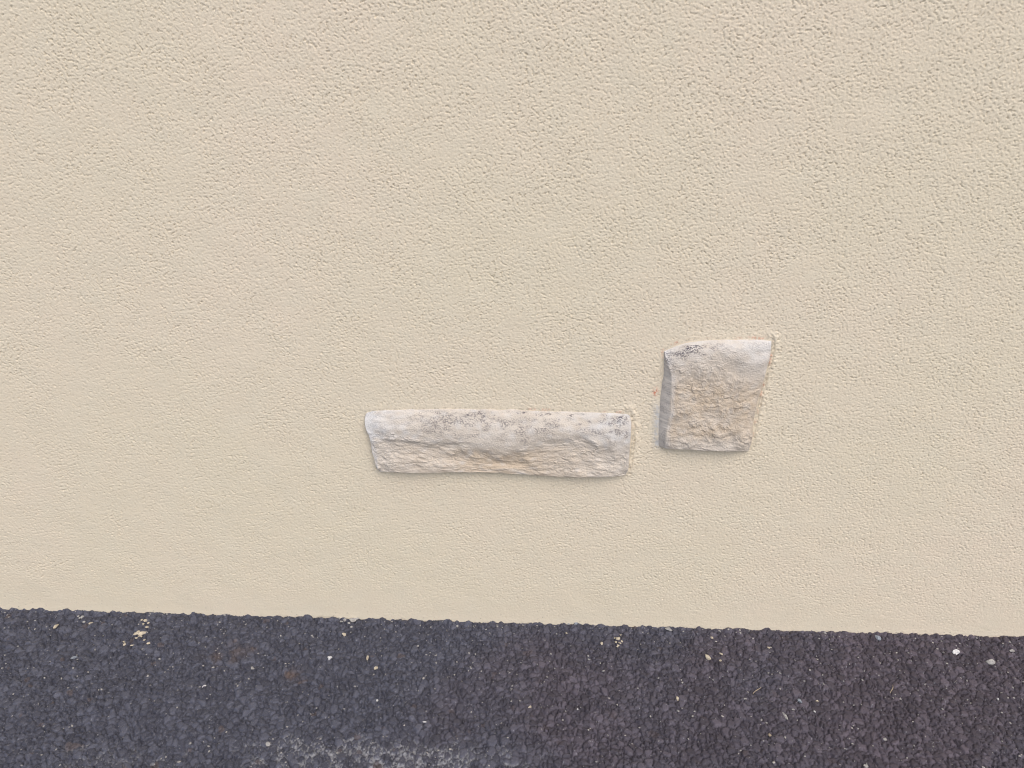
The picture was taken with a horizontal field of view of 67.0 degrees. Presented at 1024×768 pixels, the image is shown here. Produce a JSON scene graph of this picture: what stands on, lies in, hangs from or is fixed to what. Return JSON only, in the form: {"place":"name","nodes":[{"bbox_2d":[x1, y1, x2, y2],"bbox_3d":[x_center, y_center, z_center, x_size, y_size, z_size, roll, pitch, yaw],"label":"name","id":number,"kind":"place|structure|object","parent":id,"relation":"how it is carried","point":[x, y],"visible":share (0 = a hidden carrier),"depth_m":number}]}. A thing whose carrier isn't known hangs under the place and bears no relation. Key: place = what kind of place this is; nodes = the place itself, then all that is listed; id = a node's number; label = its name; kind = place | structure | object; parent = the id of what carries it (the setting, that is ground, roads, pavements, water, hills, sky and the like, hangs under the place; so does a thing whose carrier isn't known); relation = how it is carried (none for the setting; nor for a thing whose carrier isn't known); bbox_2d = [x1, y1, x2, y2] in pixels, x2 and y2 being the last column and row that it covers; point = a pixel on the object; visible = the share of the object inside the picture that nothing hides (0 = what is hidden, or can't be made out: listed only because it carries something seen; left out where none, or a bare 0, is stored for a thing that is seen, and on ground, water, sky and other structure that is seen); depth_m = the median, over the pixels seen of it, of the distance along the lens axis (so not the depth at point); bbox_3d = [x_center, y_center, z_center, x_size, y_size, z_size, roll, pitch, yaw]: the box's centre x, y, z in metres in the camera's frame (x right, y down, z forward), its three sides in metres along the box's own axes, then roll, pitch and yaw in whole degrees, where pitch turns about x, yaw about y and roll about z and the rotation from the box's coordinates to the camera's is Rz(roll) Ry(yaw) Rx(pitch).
{"place":"outdoors","nodes":[
{"label":"outdoors","id":0,"kind":"place"},
{"bbox_2d":[0,607,1023,767],"bbox_3d":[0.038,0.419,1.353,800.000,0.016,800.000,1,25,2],"label":"asphalt ground","id":1,"kind":"structure","parent":0,"point":[142,730],"depth_m":1.21},
{"bbox_2d":[123,619,149,645],"bbox_3d":[-0.635,0.427,1.329,0.050,0.007,0.063,1,25,2],"label":"render splash","id":2,"kind":"object","parent":1,"relation":"on","point":[139,633],"visible":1,"depth_m":1.32},
{"bbox_2d":[338,617,358,627],"bbox_3d":[-0.289,0.417,1.355,0.038,0.005,0.026,1,25,2],"label":"render splash","id":3,"kind":"object","parent":1,"relation":"on","point":[351,619],"visible":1,"depth_m":1.36},
{"bbox_2d":[0,0,1023,636],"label":"stucco wall","id":4,"kind":"structure","parent":1,"relation":"on","point":[260,260],"depth_m":1.10},
{"bbox_2d":[365,409,631,477],"bbox_3d":[-0.022,0.091,1.196,0.412,0.112,0.024,1,25,2],"label":"facing stone","id":5,"kind":"object","parent":4,"relation":"attached to","point":[560,444],"visible":1,"depth_m":1.19},
{"bbox_2d":[659,339,771,450],"bbox_3d":[0.298,0.020,1.150,0.155,0.184,0.024,1,25,2],"label":"facing stone","id":6,"kind":"object","parent":4,"relation":"attached to","point":[710,393],"visible":1,"depth_m":1.14},
{"bbox_2d":[1,611,1023,767],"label":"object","id":7,"kind":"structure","parent":1,"relation":"on","point":[773,762],"depth_m":1.24},
{"bbox_2d":[614,634,622,646],"bbox_3d":[0.181,0.436,1.315,0.015,0.004,0.030,1,25,2],"label":"render splash","id":8,"kind":"object","parent":1,"relation":"on","point":[617,638],"visible":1,"depth_m":1.31},
{"bbox_2d":[952,649,959,654],"bbox_3d":[0.742,0.448,1.292,0.012,0.007,0.010,1,25,2],"label":"pebble","id":9,"kind":"object","parent":1,"relation":"on","point":[956,651],"visible":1,"depth_m":1.29},
{"bbox_2d":[985,659,994,664],"bbox_3d":[0.788,0.457,1.272,0.015,0.008,0.012,-11,27,-23],"label":"stone flake","id":10,"kind":"object","parent":1,"relation":"on","point":[990,661],"visible":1,"depth_m":1.27}
]}

